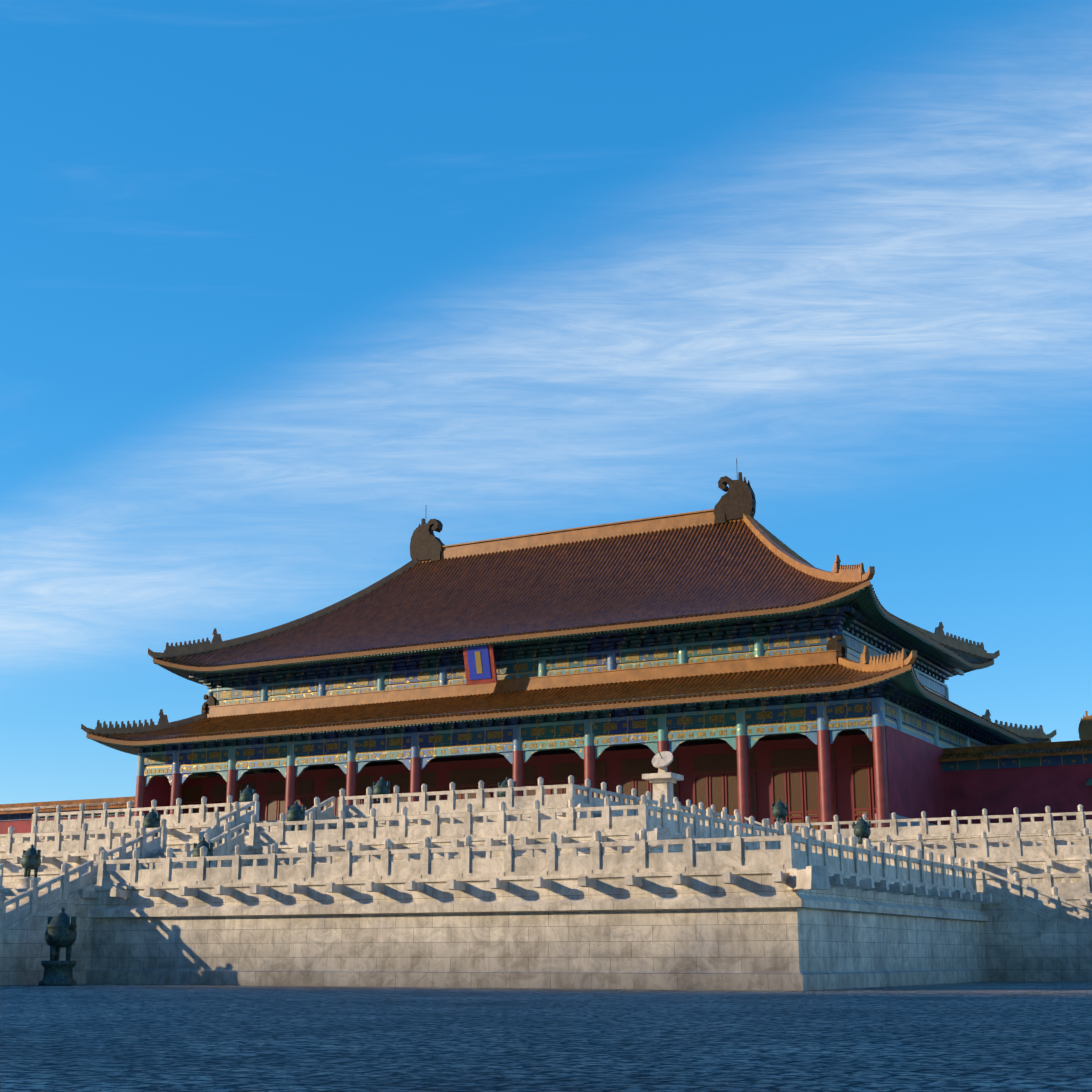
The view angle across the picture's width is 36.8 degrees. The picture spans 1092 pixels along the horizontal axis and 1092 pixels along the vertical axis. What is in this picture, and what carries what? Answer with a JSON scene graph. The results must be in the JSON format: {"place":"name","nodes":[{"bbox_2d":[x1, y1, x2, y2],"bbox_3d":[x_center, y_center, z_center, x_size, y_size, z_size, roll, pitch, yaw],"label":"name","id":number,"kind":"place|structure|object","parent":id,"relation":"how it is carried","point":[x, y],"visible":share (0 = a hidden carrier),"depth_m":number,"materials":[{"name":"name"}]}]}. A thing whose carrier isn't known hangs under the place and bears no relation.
{"place":"outdoors","nodes":[
{"label":"outdoors","id":0,"kind":"place"},
{"bbox_2d":[0,982,1091,1091],"bbox_3d":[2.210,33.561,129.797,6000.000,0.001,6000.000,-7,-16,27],"label":"ground","id":1,"kind":"structure","parent":0,"point":[999,1037],"depth_m":19.27,"materials":[{"name":"grey stone"}]},
{"bbox_2d":[21,777,870,985],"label":"bronze incense burners","id":2,"kind":"object","parent":1,"relation":"on","point":[61,927],"visible":0.79,"depth_m":63.52,"materials":[{"name":"brown metal"}]},
{"bbox_2d":[0,807,1091,990],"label":"terrace walls","id":3,"kind":"structure","parent":1,"relation":"on","point":[757,930],"depth_m":54.40,"materials":[{"name":"stone"}]},
{"bbox_2d":[18,824,871,888],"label":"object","id":4,"kind":"object","parent":3,"relation":"on","point":[25,882],"visible":0.08,"depth_m":66.87,"materials":[{"name":"stone"}]},
{"bbox_2d":[0,775,1091,933],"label":"balustrades","id":5,"kind":"object","parent":3,"relation":"on","point":[809,855],"visible":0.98,"depth_m":64.19,"materials":[{"name":"stone"}]},
{"bbox_2d":[642,751,683,808],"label":"sundial","id":6,"kind":"object","parent":3,"relation":"on","point":[663,780],"visible":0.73,"depth_m":91.16,"materials":[{"name":"stone"}]},
{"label":"hall base","id":7,"kind":"object","parent":3,"relation":"on","visible":0},
{"bbox_2d":[134,726,889,831],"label":"columns","id":8,"kind":"structure","parent":7,"relation":"on","point":[825,779],"depth_m":105.96,"materials":[{"name":"red wood"}]},
{"bbox_2d":[137,697,969,775],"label":"column tops","id":9,"kind":"object","parent":8,"relation":"on","point":[878,712],"visible":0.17,"depth_m":111.62,"materials":[{"name":"paint"}]},
{"bbox_2d":[194,729,859,773],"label":"porch ceiling","id":10,"kind":"structure","parent":9,"relation":"attached to","point":[540,750],"depth_m":118.86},
{"bbox_2d":[145,644,955,776],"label":"gold trim","id":11,"kind":"structure","parent":10,"relation":"on","point":[555,738],"depth_m":115.54,"materials":[{"name":"brown paint"}]},
{"bbox_2d":[144,633,979,776],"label":"paint","id":12,"kind":"object","parent":11,"relation":"on","point":[855,645],"visible":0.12,"depth_m":115.47,"materials":[{"name":"green paint"}]},
{"bbox_2d":[144,636,975,773],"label":"painted beam decorations","id":13,"kind":"object","parent":9,"relation":"on","point":[635,724],"visible":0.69,"depth_m":115.62,"materials":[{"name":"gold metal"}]},
{"bbox_2d":[142,629,987,786],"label":"beams","id":14,"kind":"structure","parent":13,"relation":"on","point":[754,737],"depth_m":114.74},
{"bbox_2d":[134,606,1011,772],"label":"dougong","id":15,"kind":"object","parent":9,"relation":"on","point":[860,625],"visible":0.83,"depth_m":116.22,"materials":[{"name":"wood"}]},
{"bbox_2d":[181,734,875,829],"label":"doors","id":16,"kind":"structure","parent":7,"relation":"on","point":[845,810],"depth_m":112.10,"materials":[{"name":"red wood"}]},
{"bbox_2d":[181,745,875,820],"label":"lattice","id":17,"kind":"object","parent":16,"relation":"attached to","point":[860,753],"visible":0.46,"depth_m":112.91,"materials":[{"name":"red wood"}]},
{"bbox_2d":[181,763,875,830],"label":"door panels","id":18,"kind":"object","parent":16,"relation":"attached to","point":[815,827],"depth_m":111.41,"materials":[{"name":"brown wood"}]},
{"bbox_2d":[144,725,945,824],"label":"red walls","id":19,"kind":"structure","parent":7,"relation":"on","point":[915,778],"depth_m":109.03,"materials":[{"name":"red paint"}]},
{"bbox_2d":[91,663,1048,742],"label":"low roof ribs","id":20,"kind":"object","parent":19,"relation":"on","point":[377,712],"visible":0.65,"depth_m":116.75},
{"bbox_2d":[93,586,1004,754],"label":"soffits","id":21,"kind":"object","parent":20,"relation":"on","point":[853,603],"visible":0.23,"depth_m":117.49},
{"bbox_2d":[87,585,1022,746],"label":"rafters","id":22,"kind":"object","parent":20,"relation":"on","point":[866,601],"visible":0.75,"depth_m":113.91,"materials":[{"name":"wood"}]},
{"bbox_2d":[463,644,497,684],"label":"plaque frame","id":23,"kind":"object","parent":22,"relation":"attached to","point":[493,679],"visible":0.5,"depth_m":118.93,"materials":[{"name":"red wood"}]},
{"bbox_2d":[467,645,490,679],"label":"blue plaque","id":24,"kind":"object","parent":23,"relation":"in","point":[485,662],"visible":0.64,"depth_m":119.12,"materials":[{"name":"blue wood"}]},
{"bbox_2d":[475,651,482,673],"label":"plaque inscription","id":25,"kind":"object","parent":24,"relation":"attached to","point":[478,662],"visible":0.86,"depth_m":119.13,"materials":[{"name":"gold metal"}]},
{"bbox_2d":[88,664,1049,769],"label":"low roof surface","id":26,"kind":"object","parent":22,"relation":"on","point":[317,767],"depth_m":110.93,"materials":[{"name":"orange tile"}]},
{"bbox_2d":[86,664,1050,744],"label":"low roof fascia","id":27,"kind":"structure","parent":26,"relation":"attached to","point":[655,702],"depth_m":111.59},
{"bbox_2d":[206,632,948,701],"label":"columns","id":28,"kind":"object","parent":19,"relation":"on","point":[683,657],"visible":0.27,"depth_m":118.53,"materials":[{"name":"paint"}]},
{"bbox_2d":[875,813,934,827],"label":"dado","id":29,"kind":"object","parent":7,"relation":"on","point":[904,824],"visible":0.07,"depth_m":103.02,"materials":[{"name":"grey stone"}]},
{"bbox_2d":[0,817,1091,985],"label":"stairs","id":30,"kind":"structure","parent":1,"relation":"on","point":[1022,944],"depth_m":65.43,"materials":[{"name":"stone"}]},
{"bbox_2d":[0,0,1091,803],"label":"sky","id":31,"kind":"structure","parent":0,"point":[288,288],"materials":[{"name":"blue"}]},
{"bbox_2d":[81,509,1056,738],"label":"roof ridges","id":32,"kind":"object","parent":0,"point":[778,547],"visible":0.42,"depth_m":127.47,"materials":[{"name":"tile"}]},
{"bbox_2d":[201,458,846,712],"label":"ornaments","id":33,"kind":"object","parent":32,"relation":"on","point":[737,500],"visible":0.83,"depth_m":128.99},
{"bbox_2d":[96,555,1043,732],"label":"roof figurines","id":34,"kind":"object","parent":32,"relation":"on","point":[865,658],"visible":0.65,"depth_m":131.25},
{"bbox_2d":[154,521,993,666],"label":"roof surface","id":35,"kind":"object","parent":32,"relation":"attached to","point":[161,659],"visible":0.17,"depth_m":127.99,"materials":[{"name":"brown tile"}]},
{"bbox_2d":[153,580,993,670],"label":"roof fascia","id":36,"kind":"structure","parent":35,"relation":"attached to","point":[680,620],"depth_m":116.88,"materials":[{"name":"orange wood"}]},
{"bbox_2d":[162,519,990,666],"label":"roof ribs","id":37,"kind":"object","parent":35,"relation":"on","point":[342,639],"visible":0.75,"depth_m":127.30,"materials":[{"name":"brown tile"}]},
{"bbox_2d":[1078,711,1091,739],"bbox_3d":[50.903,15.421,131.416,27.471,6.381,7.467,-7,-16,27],"label":"roof ornament","id":38,"kind":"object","parent":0,"point":[1085,728],"depth_m":138.11,"materials":[{"name":"beige ceramic"}]},
{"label":"wall dado","id":39,"kind":"object","parent":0,"visible":0},
{"bbox_2d":[0,764,1091,833],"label":"side walls","id":40,"kind":"structure","parent":39,"relation":"on","point":[1039,789],"depth_m":110.09,"materials":[{"name":"red paint"}]},
{"bbox_2d":[0,754,1091,820],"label":"side wall cornice","id":41,"kind":"structure","parent":40,"relation":"on","point":[1020,762],"depth_m":110.97,"materials":[{"name":"paint"}]},
{"bbox_2d":[0,740,1091,813],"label":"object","id":42,"kind":"structure","parent":41,"relation":"on","point":[1028,746],"depth_m":111.77,"materials":[{"name":"paint"}]},
{"bbox_2d":[0,745,1091,811],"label":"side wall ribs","id":43,"kind":"object","parent":42,"relation":"on","point":[989,753],"visible":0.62,"depth_m":111.81,"materials":[{"name":"tile"}]},
{"bbox_2d":[1086,778,1091,784],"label":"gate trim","id":44,"kind":"structure","parent":40,"relation":"attached to","point":[1089,781],"depth_m":107.36,"materials":[{"name":"teal"}]}
]}

